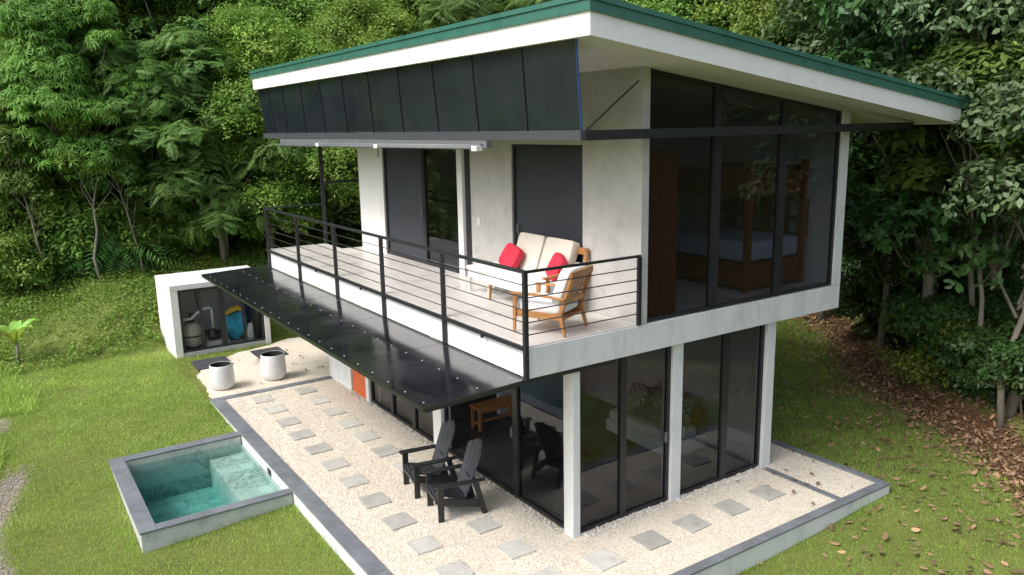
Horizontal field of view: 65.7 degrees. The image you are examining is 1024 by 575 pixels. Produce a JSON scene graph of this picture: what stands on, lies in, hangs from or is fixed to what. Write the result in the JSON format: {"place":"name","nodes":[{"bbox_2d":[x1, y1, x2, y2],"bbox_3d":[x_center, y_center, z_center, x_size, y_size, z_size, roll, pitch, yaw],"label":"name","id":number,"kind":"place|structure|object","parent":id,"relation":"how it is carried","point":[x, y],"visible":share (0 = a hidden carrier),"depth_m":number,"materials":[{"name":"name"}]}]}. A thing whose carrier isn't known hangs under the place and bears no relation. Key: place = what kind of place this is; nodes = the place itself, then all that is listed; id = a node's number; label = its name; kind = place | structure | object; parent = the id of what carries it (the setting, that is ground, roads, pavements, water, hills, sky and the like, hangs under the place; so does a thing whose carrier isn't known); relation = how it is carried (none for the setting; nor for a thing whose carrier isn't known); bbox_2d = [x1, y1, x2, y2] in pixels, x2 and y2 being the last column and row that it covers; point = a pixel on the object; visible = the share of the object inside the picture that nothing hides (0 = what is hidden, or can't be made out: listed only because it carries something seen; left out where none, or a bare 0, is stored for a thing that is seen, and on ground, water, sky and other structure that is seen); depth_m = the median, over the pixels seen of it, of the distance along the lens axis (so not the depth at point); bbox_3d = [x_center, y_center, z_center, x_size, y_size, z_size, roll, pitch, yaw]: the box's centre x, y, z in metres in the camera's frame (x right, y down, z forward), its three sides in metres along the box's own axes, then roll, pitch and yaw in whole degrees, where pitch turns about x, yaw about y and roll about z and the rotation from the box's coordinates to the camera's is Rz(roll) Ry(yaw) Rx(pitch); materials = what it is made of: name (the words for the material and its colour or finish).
{"place":"outdoors","nodes":[
{"label":"outdoors","id":0,"kind":"place"},
{"bbox_2d":[0,362,42,471],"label":"tall grass","id":1,"kind":"structure","parent":0,"point":[7,378],"depth_m":17.83,"materials":[{"name":"green plant"}]},
{"bbox_2d":[0,341,353,574],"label":"grass","id":2,"kind":"structure","parent":0,"point":[112,379],"depth_m":15.67,"materials":[{"name":"green plant"}]},
{"bbox_2d":[159,323,297,381],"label":"grass","id":3,"kind":"structure","parent":0,"point":[220,352],"depth_m":21.46,"materials":[{"name":"green plant"}]},
{"bbox_2d":[0,114,1023,574],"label":"ground","id":4,"kind":"structure","parent":0,"point":[226,552],"depth_m":13.96,"materials":[{"name":"green plant"}]},
{"bbox_2d":[0,318,38,361],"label":"young palm","id":5,"kind":"object","parent":4,"relation":"on","point":[13,331],"visible":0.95,"depth_m":20.31,"materials":[{"name":"green plant"}]},
{"bbox_2d":[0,229,58,291],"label":"shrub","id":6,"kind":"object","parent":4,"relation":"on","point":[35,279],"visible":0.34,"depth_m":24.10,"materials":[{"name":"green plant"}]},
{"bbox_2d":[0,125,62,292],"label":"slender tree","id":7,"kind":"object","parent":4,"relation":"on","point":[11,140],"visible":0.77,"depth_m":23.65,"materials":[{"name":"green plant"}]},
{"bbox_2d":[0,220,70,292],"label":"shrub","id":8,"kind":"object","parent":4,"relation":"on","point":[38,263],"visible":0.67,"depth_m":24.12,"materials":[{"name":"green plant"}]},
{"bbox_2d":[0,160,79,237],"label":"shrub","id":9,"kind":"object","parent":4,"relation":"on","point":[3,219],"visible":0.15,"depth_m":24.59,"materials":[{"name":"green plant"}]},
{"bbox_2d":[0,45,111,219],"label":"drooping leaf tree","id":10,"kind":"object","parent":4,"relation":"on","point":[7,180],"visible":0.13,"depth_m":23.85,"materials":[{"name":"green plant"}]},
{"bbox_2d":[7,182,105,252],"bbox_3d":[-14.504,-2.192,25.882,3.047,2.813,3.352,4,13,23],"label":"shrub","id":11,"kind":"object","parent":4,"relation":"on","point":[61,205],"visible":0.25,"depth_m":24.77,"materials":[{"name":"green plant"}]},
{"bbox_2d":[5,160,117,248],"bbox_3d":[-14.998,-2.700,26.194,4.003,3.362,3.623,-2,12,-3],"label":"shrub","id":12,"kind":"object","parent":4,"relation":"on","point":[61,184],"visible":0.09,"depth_m":25.34,"materials":[{"name":"green plant"}]},
{"bbox_2d":[21,194,131,277],"bbox_3d":[-14.154,-1.750,25.686,3.376,2.872,3.057,5,13,26],"label":"shrub","id":13,"kind":"object","parent":4,"relation":"on","point":[82,221],"visible":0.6,"depth_m":24.82,"materials":[{"name":"green plant"}]},
{"bbox_2d":[0,0,153,173],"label":"vine clad tree","id":14,"kind":"object","parent":4,"relation":"on","point":[119,5],"visible":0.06,"depth_m":26.71,"materials":[{"name":"green plant"}]},
{"bbox_2d":[41,230,134,285],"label":"fern","id":15,"kind":"object","parent":4,"relation":"on","point":[80,265],"visible":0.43,"depth_m":25.09,"materials":[{"name":"green plant"}]},
{"bbox_2d":[0,0,181,265],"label":"drooping leaf tree","id":16,"kind":"object","parent":4,"relation":"on","point":[54,23],"visible":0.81,"depth_m":23.71,"materials":[{"name":"green plant"}]},
{"bbox_2d":[48,94,139,282],"bbox_3d":[-12.963,-2.983,24.707,2.371,5.967,2.786,6,16,33],"label":"slender tree","id":17,"kind":"object","parent":4,"relation":"on","point":[71,129],"visible":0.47,"depth_m":24.02,"materials":[{"name":"green plant"}]},
{"bbox_2d":[75,131,150,274],"bbox_3d":[-12.367,-2.497,25.071,2.043,4.874,1.866,4,13,33],"label":"slender tree","id":18,"kind":"object","parent":4,"relation":"on","point":[124,178],"visible":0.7,"depth_m":24.64,"materials":[{"name":"green plant"}]},
{"bbox_2d":[61,206,190,281],"bbox_3d":[-12.835,-1.087,26.164,4.081,3.432,3.947,-10,17,-33],"label":"fern","id":19,"kind":"object","parent":4,"relation":"on","point":[126,257],"visible":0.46,"depth_m":25.51,"materials":[{"name":"green plant"}]},
{"bbox_2d":[83,183,185,263],"bbox_3d":[-12.837,-2.112,26.857,3.431,3.250,3.792,0,12,4],"label":"shrub","id":20,"kind":"object","parent":4,"relation":"on","point":[148,230],"visible":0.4,"depth_m":25.86,"materials":[{"name":"green plant"}]},
{"bbox_2d":[103,165,181,234],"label":"shrub","id":21,"kind":"object","parent":4,"relation":"on","point":[134,218],"visible":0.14,"depth_m":26.23,"materials":[{"name":"green plant"}]},
{"bbox_2d":[57,24,251,256],"bbox_3d":[-12.071,-4.663,27.075,7.096,8.166,5.746,1,12,12],"label":"feathery leaf tree","id":22,"kind":"object","parent":4,"relation":"on","point":[149,111],"visible":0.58,"depth_m":25.09,"materials":[{"name":"green plant"}]},
{"bbox_2d":[84,0,256,184],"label":"broadleaf tree","id":23,"kind":"object","parent":4,"relation":"on","point":[141,25],"visible":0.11,"depth_m":26.70,"materials":[{"name":"green plant"}]},
{"bbox_2d":[0,227,362,373],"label":"ground cover","id":24,"kind":"object","parent":4,"relation":"on","point":[25,307],"visible":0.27,"depth_m":23.59,"materials":[{"name":"green plant"}]},
{"bbox_2d":[108,431,292,552],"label":"plunge pool","id":25,"kind":"structure","parent":4,"relation":"on","point":[176,493],"depth_m":14.46,"materials":[{"name":"liquid"}]},
{"bbox_2d":[153,174,265,254],"bbox_3d":[-11.089,-2.594,28.202,4.273,3.483,3.470,-7,13,-26],"label":"shrub","id":26,"kind":"object","parent":4,"relation":"on","point":[197,239],"visible":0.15,"depth_m":27.14,"materials":[{"name":"green plant"}]},
{"bbox_2d":[154,265,271,358],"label":"pump shed","id":27,"kind":"structure","parent":4,"relation":"on","point":[176,299],"depth_m":21.58,"materials":[{"name":"white paint"}]},
{"bbox_2d":[184,313,201,348],"bbox_3d":[-8.687,1.151,21.508,0.570,0.985,0.570,-9,14,-33],"label":"sand filter","id":28,"kind":"object","parent":27,"relation":"on","point":[190,334],"visible":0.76,"depth_m":21.34,"materials":[{"name":"grey plastic"}]},
{"bbox_2d":[219,305,247,339],"bbox_3d":[-7.779,0.969,22.215,0.835,0.965,0.564,-9,14,-33],"label":"pool float","id":29,"kind":"object","parent":27,"relation":"on","point":[233,319],"visible":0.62,"depth_m":22.08,"materials":[{"name":"blue plastic"}]},
{"bbox_2d":[141,0,302,122],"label":"drooping leaf tree","id":30,"kind":"object","parent":4,"relation":"on","point":[169,7],"visible":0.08,"depth_m":27.95,"materials":[{"name":"green plant"}]},
{"bbox_2d":[134,68,312,264],"bbox_3d":[-9.655,-3.940,27.170,5.802,6.989,5.733,-3,12,-7],"label":"feathery leaf tree","id":31,"kind":"object","parent":4,"relation":"on","point":[226,201],"visible":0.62,"depth_m":25.84,"materials":[{"name":"green plant"}]},
{"bbox_2d":[180,0,342,248],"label":"vine clad tree","id":32,"kind":"object","parent":4,"relation":"on","point":[267,27],"visible":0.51,"depth_m":26.21,"materials":[{"name":"green plant"}]},
{"bbox_2d":[197,337,329,398],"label":"planter gravel","id":33,"kind":"structure","parent":4,"relation":"on","point":[247,373],"depth_m":19.70,"materials":[{"name":"beige gravel"}]},
{"bbox_2d":[209,361,234,390],"bbox_3d":[-6.669,2.037,18.238,0.552,0.574,0.552,-9,14,-33],"label":"planter","id":34,"kind":"object","parent":33,"relation":"on","point":[221,376],"visible":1,"depth_m":18.04,"materials":[{"name":"ceramic"}]},
{"bbox_2d":[260,350,286,380],"bbox_3d":[-5.681,1.867,18.879,0.591,0.614,0.591,-9,14,-33],"label":"planter","id":35,"kind":"object","parent":33,"relation":"on","point":[272,365],"visible":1,"depth_m":18.66,"materials":[{"name":"ceramic"}]},
{"bbox_2d":[210,376,332,401],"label":"patio kerb","id":36,"kind":"structure","parent":4,"relation":"on","point":[271,388],"depth_m":18.13,"materials":[{"name":"white paint"}]},
{"bbox_2d":[219,0,352,75],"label":"vine clad tree","id":37,"kind":"object","parent":4,"relation":"on","point":[299,10],"visible":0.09,"depth_m":30.09,"materials":[{"name":"green plant"}]},
{"bbox_2d":[211,399,392,574],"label":"patio kerb","id":38,"kind":"structure","parent":4,"relation":"on","point":[356,554],"depth_m":12.59,"materials":[{"name":"white paint"}]},
{"bbox_2d":[274,220,340,244],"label":"shrub","id":39,"kind":"object","parent":4,"relation":"on","point":[315,239],"visible":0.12,"depth_m":29.89,"materials":[{"name":"green plant"}]},
{"bbox_2d":[257,41,361,246],"bbox_3d":[-6.414,-4.600,28.078,5.765,7.886,5.858,-8,15,-18],"label":"vine clad tree","id":40,"kind":"object","parent":4,"relation":"on","point":[348,190],"visible":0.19,"depth_m":26.89,"materials":[{"name":"green plant"}]},
{"bbox_2d":[285,170,362,246],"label":"shrub","id":41,"kind":"object","parent":4,"relation":"on","point":[344,232],"visible":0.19,"depth_m":29.12,"materials":[{"name":"green plant"}]},
{"bbox_2d":[289,0,422,181],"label":"vine clad tree","id":42,"kind":"object","parent":4,"relation":"on","point":[341,23],"visible":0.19,"depth_m":28.69,"materials":[{"name":"green plant"}]},
{"bbox_2d":[400,0,552,35],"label":"feathery leaf tree","id":43,"kind":"object","parent":4,"relation":"on","point":[475,10],"visible":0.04,"depth_m":29.61,"materials":[{"name":"green plant"}]},
{"bbox_2d":[226,379,873,574],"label":"patio gravel","id":44,"kind":"structure","parent":4,"relation":"on","point":[779,455],"depth_m":12.20,"materials":[{"name":"beige gravel"}]},
{"bbox_2d":[405,535,441,555],"bbox_3d":[-1.254,3.672,11.235,0.392,0.072,0.402,-9,14,-32],"label":"stepping stone","id":45,"kind":"object","parent":44,"relation":"on","point":[428,543],"visible":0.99,"depth_m":11.20,"materials":[{"name":"grey stone"}]},
{"bbox_2d":[399,419,457,498],"bbox_3d":[-1.329,2.756,12.966,0.865,1.094,0.740,-6,13,-24],"label":"adirondack chair","id":46,"kind":"object","parent":44,"relation":"on","point":[413,471],"visible":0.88,"depth_m":12.92,"materials":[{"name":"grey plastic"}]},
{"bbox_2d":[423,438,487,522],"bbox_3d":[-0.859,2.908,12.174,0.865,1.094,0.740,-6,12,-22],"label":"adirondack chair","id":47,"kind":"object","parent":44,"relation":"on","point":[454,493],"visible":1,"depth_m":12.10,"materials":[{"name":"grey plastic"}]},
{"bbox_2d":[465,515,501,534],"bbox_3d":[-0.427,3.546,11.775,0.394,0.072,0.407,-9,14,-35],"label":"stepping stone","id":48,"kind":"object","parent":44,"relation":"on","point":[480,524],"visible":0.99,"depth_m":11.75,"materials":[{"name":"grey stone"}]},
{"bbox_2d":[496,538,534,559],"bbox_3d":[0.048,3.677,11.086,0.392,0.072,0.418,-8,14,-32],"label":"stepping stone","id":49,"kind":"object","parent":44,"relation":"on","point":[515,548],"visible":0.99,"depth_m":11.05,"materials":[{"name":"grey stone"}]},
{"bbox_2d":[581,548,624,571],"bbox_3d":[1.232,3.718,10.774,0.420,0.072,0.432,-9,14,-35],"label":"stepping stone","id":50,"kind":"object","parent":44,"relation":"on","point":[602,559],"visible":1,"depth_m":10.74,"materials":[{"name":"grey stone"}]},
{"bbox_2d":[631,529,670,550],"bbox_3d":[1.971,3.605,11.257,0.405,0.072,0.412,-8,14,-32],"label":"stepping stone","id":51,"kind":"object","parent":44,"relation":"on","point":[650,540],"visible":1,"depth_m":11.23,"materials":[{"name":"grey stone"}]},
{"bbox_2d":[671,514,711,533],"bbox_3d":[2.643,3.502,11.696,0.425,0.072,0.405,-9,14,-35],"label":"stepping stone","id":52,"kind":"object","parent":44,"relation":"on","point":[691,523],"visible":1,"depth_m":11.67,"materials":[{"name":"grey stone"}]},
{"bbox_2d":[201,0,972,538],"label":"house","id":53,"kind":"structure","parent":4,"relation":"on","point":[489,138],"depth_m":12.75,"materials":[{"name":"white paint"}]},
{"bbox_2d":[366,308,433,442],"bbox_3d":[-2.222,1.445,15.741,0.076,2.570,2.940,-9,14,-33],"label":"window","id":54,"kind":"structure","parent":53,"relation":"in","point":[414,425],"depth_m":16.04,"materials":[{"name":"black metal"}]},
{"bbox_2d":[383,148,459,272],"bbox_3d":[-1.902,-1.752,16.544,0.102,2.500,3.390,-9,14,-33],"label":"sliding door","id":55,"kind":"structure","parent":53,"relation":"in","point":[405,169],"depth_m":17.07,"materials":[{"name":"black metal"}]},
{"bbox_2d":[470,394,511,431],"bbox_3d":[-0.322,2.492,15.779,1.000,0.470,0.340,-9,14,-33],"label":"bench","id":56,"kind":"object","parent":53,"relation":"on","point":[486,406],"visible":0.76,"depth_m":15.63,"materials":[{"name":"brown wood"}]},
{"bbox_2d":[441,341,563,527],"bbox_3d":[-0.215,2.007,12.794,0.102,2.570,3.640,-9,14,-33],"label":"sliding door","id":57,"kind":"structure","parent":53,"relation":"in","point":[515,432],"depth_m":12.45,"materials":[{"name":"black metal"}]},
{"bbox_2d":[487,232,588,304],"bbox_3d":[0.356,-0.241,12.500,0.845,1.074,1.695,-9,14,-33],"label":"sofa","id":58,"kind":"object","parent":53,"relation":"on","point":[539,251],"visible":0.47,"depth_m":12.49,"materials":[{"name":"beige fabric"}]},
{"bbox_2d":[498,243,523,267],"bbox_3d":[-0.014,-0.497,12.968,0.268,0.450,0.445,-9,14,-33],"label":"throw cushion","id":59,"kind":"object","parent":58,"relation":"on","point":[512,255],"visible":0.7,"depth_m":12.87,"materials":[{"name":"red fabric"}]},
{"bbox_2d":[512,144,582,302],"bbox_3d":[0.580,-1.057,12.904,0.100,2.500,1.930,-9,14,-33],"label":"sliding door","id":60,"kind":"structure","parent":53,"relation":"in","point":[547,179],"depth_m":12.78,"materials":[{"name":"black metal"}]},
{"bbox_2d":[510,262,593,337],"bbox_3d":[0.567,0.123,11.035,0.936,0.942,0.790,5,13,29],"label":"armchair","id":61,"kind":"object","parent":53,"relation":"on","point":[560,298],"visible":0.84,"depth_m":10.80,"materials":[{"name":"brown wood"}]},
{"bbox_2d":[557,439,604,479],"bbox_3d":[1.173,2.935,13.502,0.800,0.464,0.800,-9,14,-33],"label":"coffee table","id":62,"kind":"object","parent":53,"relation":"on","point":[590,448],"visible":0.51,"depth_m":13.39,"materials":[{"name":"brown wood"}]},
{"bbox_2d":[580,346,670,532],"bbox_3d":[1.663,2.192,11.710,1.800,2.570,0.102,-9,14,-33],"label":"sliding door","id":63,"kind":"structure","parent":53,"relation":"in","point":[622,512],"depth_m":11.81,"materials":[{"name":"black metal"}]},
{"bbox_2d":[606,386,707,454],"bbox_3d":[2.634,2.423,14.584,0.930,0.730,1.700,-9,14,-33],"label":"lounge sofa","id":64,"kind":"object","parent":53,"relation":"on","point":[644,433],"visible":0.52,"depth_m":14.11,"materials":[{"name":"white fabric"}]},
{"bbox_2d":[627,382,648,406],"bbox_3d":[2.361,2.015,14.933,0.261,0.425,0.450,-9,14,-33],"label":"throw cushion","id":65,"kind":"object","parent":64,"relation":"on","point":[637,394],"visible":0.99,"depth_m":14.85,"materials":[{"name":"fabric"}]},
{"bbox_2d":[627,387,700,425],"bbox_3d":[2.758,2.175,14.499,0.807,0.339,1.100,-9,14,-33],"label":"blanket","id":66,"kind":"object","parent":64,"relation":"on","point":[650,409],"visible":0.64,"depth_m":14.61,"materials":[{"name":"fabric"}]},
{"bbox_2d":[647,149,678,317],"bbox_3d":[1.968,-0.815,11.784,0.690,2.420,0.660,-9,14,-33],"label":"wardrobe","id":67,"kind":"object","parent":53,"relation":"on","point":[663,204],"visible":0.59,"depth_m":11.54,"materials":[{"name":"brown wood"}]},
{"bbox_2d":[680,325,764,494],"bbox_3d":[3.391,1.928,12.838,1.940,2.570,0.102,-9,14,-33],"label":"sliding door","id":68,"kind":"structure","parent":53,"relation":"in","point":[725,338],"depth_m":12.98,"materials":[{"name":"black metal"}]},
{"bbox_2d":[676,159,808,292],"bbox_3d":[3.896,-1.220,14.259,1.500,2.150,2.140,-9,14,-33],"label":"bunk bed","id":69,"kind":"object","parent":53,"relation":"on","point":[745,260],"visible":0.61,"depth_m":13.60,"materials":[{"name":"brown wood"}]},
{"bbox_2d":[647,132,840,321],"bbox_3d":[3.677,-1.082,12.328,4.355,2.660,0.076,-9,14,-33],"label":"window","id":70,"kind":"structure","parent":53,"relation":"in","point":[715,141],"depth_m":12.48,"materials":[{"name":"black metal"}]},
{"bbox_2d":[650,69,841,128],"bbox_3d":[3.643,-2.811,11.974,4.355,0.866,0.076,-9,14,-33],"label":"window","id":71,"kind":"structure","parent":53,"relation":"in","point":[717,96],"depth_m":11.58,"materials":[{"name":"black metal"}]},
{"bbox_2d":[719,196,809,235],"bbox_3d":[4.548,-1.376,14.736,0.280,0.664,2.024,-9,14,-33],"label":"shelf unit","id":72,"kind":"object","parent":53,"relation":"attached to","point":[764,213],"visible":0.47,"depth_m":14.57,"materials":[{"name":"brown wood"}]},
{"bbox_2d":[625,0,746,26],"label":"vine clad tree","id":73,"kind":"object","parent":4,"relation":"on","point":[661,3],"visible":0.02,"depth_m":25.21,"materials":[{"name":"green plant"}]},
{"bbox_2d":[623,0,795,44],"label":"broadleaf tree","id":74,"kind":"object","parent":4,"relation":"on","point":[692,8],"visible":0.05,"depth_m":25.18,"materials":[{"name":"green plant"}]},
{"bbox_2d":[691,0,849,225],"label":"vine clad tree","id":75,"kind":"object","parent":4,"relation":"on","point":[755,11],"visible":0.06,"depth_m":22.88,"materials":[{"name":"green plant"}]},
{"bbox_2d":[670,480,889,574],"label":"patio kerb","id":76,"kind":"structure","parent":4,"relation":"on","point":[754,551],"depth_m":11.42,"materials":[{"name":"white paint"}]},
{"bbox_2d":[771,438,880,482],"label":"patio kerb","id":77,"kind":"structure","parent":4,"relation":"on","point":[831,463],"depth_m":13.68,"materials":[{"name":"white paint"}]},
{"bbox_2d":[744,2,912,321],"bbox_3d":[9.275,-4.033,22.572,6.437,10.972,6.599,8,17,30],"label":"broadleaf tree","id":78,"kind":"object","parent":4,"relation":"on","point":[822,315],"visible":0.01,"depth_m":20.79,"materials":[{"name":"green plant"}]},
{"bbox_2d":[829,272,880,340],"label":"shrub","id":79,"kind":"object","parent":4,"relation":"on","point":[850,306],"visible":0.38,"depth_m":20.57,"materials":[{"name":"green plant"}]},
{"bbox_2d":[763,0,949,252],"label":"leaf tree","id":80,"kind":"object","parent":4,"relation":"on","point":[784,11],"visible":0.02,"depth_m":19.52,"materials":[{"name":"green plant"}]},
{"bbox_2d":[785,1,954,327],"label":"leaf tree","id":81,"kind":"object","parent":4,"relation":"on","point":[811,47],"visible":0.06,"depth_m":19.38,"materials":[{"name":"green plant"}]},
{"bbox_2d":[732,314,1023,574],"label":"grass","id":82,"kind":"structure","parent":4,"relation":"on","point":[835,395],"depth_m":14.22,"materials":[{"name":"green plant"}]},
{"bbox_2d":[759,316,1022,574],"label":"fallen leaves","id":83,"kind":"object","parent":4,"relation":"on","point":[885,534],"visible":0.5,"depth_m":14.54,"materials":[{"name":"brown plant"}]},
{"bbox_2d":[856,261,941,320],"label":"shrub","id":84,"kind":"object","parent":4,"relation":"on","point":[867,280],"visible":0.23,"depth_m":19.58,"materials":[{"name":"green plant"}]},
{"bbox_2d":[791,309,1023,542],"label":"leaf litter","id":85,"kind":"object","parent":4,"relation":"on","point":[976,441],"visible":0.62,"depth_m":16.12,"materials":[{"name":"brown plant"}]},
{"bbox_2d":[800,0,1023,362],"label":"broadleaf tree","id":86,"kind":"object","parent":4,"relation":"on","point":[890,220],"visible":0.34,"depth_m":15.44,"materials":[{"name":"green plant"}]},
{"bbox_2d":[822,0,1023,290],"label":"leaf tree","id":87,"kind":"object","parent":4,"relation":"on","point":[912,8],"visible":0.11,"depth_m":14.22,"materials":[{"name":"green plant"}]},
{"bbox_2d":[838,24,1007,349],"bbox_3d":[9.234,-2.172,18.893,4.704,8.017,4.822,-7,12,-37],"label":"broadleaf tree","id":88,"kind":"object","parent":4,"relation":"on","point":[862,254],"visible":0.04,"depth_m":18.25,"materials":[{"name":"green plant"}]},
{"bbox_2d":[877,291,977,373],"bbox_3d":[9.142,1.127,17.099,2.336,2.247,2.455,-5,11,-15],"label":"shrub","id":89,"kind":"object","parent":4,"relation":"on","point":[936,313],"visible":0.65,"depth_m":16.52,"materials":[{"name":"green plant"}]},
{"bbox_2d":[868,292,992,389],"bbox_3d":[9.203,1.145,17.099,2.379,2.173,2.598,-6,12,-21],"label":"shrub","id":90,"kind":"object","parent":4,"relation":"on","point":[919,366],"visible":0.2,"depth_m":16.88,"materials":[{"name":"green plant"}]},
{"bbox_2d":[856,0,1023,417],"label":"leaf tree","id":91,"kind":"object","parent":4,"relation":"on","point":[985,114],"visible":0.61,"depth_m":13.21,"materials":[{"name":"green plant"}]},
{"bbox_2d":[869,36,1023,402],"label":"slender tree","id":92,"kind":"object","parent":4,"relation":"on","point":[982,58],"visible":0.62,"depth_m":14.22,"materials":[{"name":"green plant"}]},
{"bbox_2d":[896,15,1021,310],"bbox_3d":[9.191,-2.111,15.338,4.268,9.143,3.633,-9,12,-39],"label":"slender tree","id":93,"kind":"object","parent":4,"relation":"on","point":[971,290],"visible":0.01,"depth_m":15.83,"materials":[{"name":"green plant"}]},
{"bbox_2d":[925,317,995,396],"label":"shrub","id":94,"kind":"object","parent":4,"relation":"on","point":[938,368],"visible":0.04,"depth_m":16.08,"materials":[{"name":"green plant"}]},
{"bbox_2d":[930,337,1005,406],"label":"shrub","id":95,"kind":"object","parent":4,"relation":"on","point":[954,372],"visible":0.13,"depth_m":15.56,"materials":[{"name":"green plant"}]},
{"bbox_2d":[929,297,1023,395],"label":"shrub","id":96,"kind":"object","parent":4,"relation":"on","point":[1004,318],"visible":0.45,"depth_m":15.56,"materials":[{"name":"green plant"}]},
{"bbox_2d":[953,261,1023,289],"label":"shrub","id":97,"kind":"object","parent":4,"relation":"on","point":[1011,278],"visible":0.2,"depth_m":17.24,"materials":[{"name":"green plant"}]},
{"bbox_2d":[960,350,1023,405],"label":"shrub","id":98,"kind":"object","parent":4,"relation":"on","point":[981,382],"visible":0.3,"depth_m":14.83,"materials":[{"name":"green plant"}]},
{"bbox_2d":[964,23,1023,428],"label":"slender tree","id":99,"kind":"object","parent":4,"relation":"on","point":[1000,418],"visible":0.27,"depth_m":14.07,"materials":[{"name":"green plant"}]},
{"bbox_2d":[966,286,1023,321],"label":"shrub","id":100,"kind":"object","parent":4,"relation":"on","point":[1010,291],"visible":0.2,"depth_m":15.97,"materials":[{"name":"green plant"}]},
{"bbox_2d":[967,332,1023,414],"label":"shrub","id":101,"kind":"object","parent":4,"relation":"on","point":[996,342],"visible":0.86,"depth_m":14.47,"materials":[{"name":"green plant"}]},
{"bbox_2d":[992,329,1023,397],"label":"shrub","id":102,"kind":"object","parent":4,"relation":"on","point":[1017,380],"visible":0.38,"depth_m":14.28,"materials":[{"name":"green plant"}]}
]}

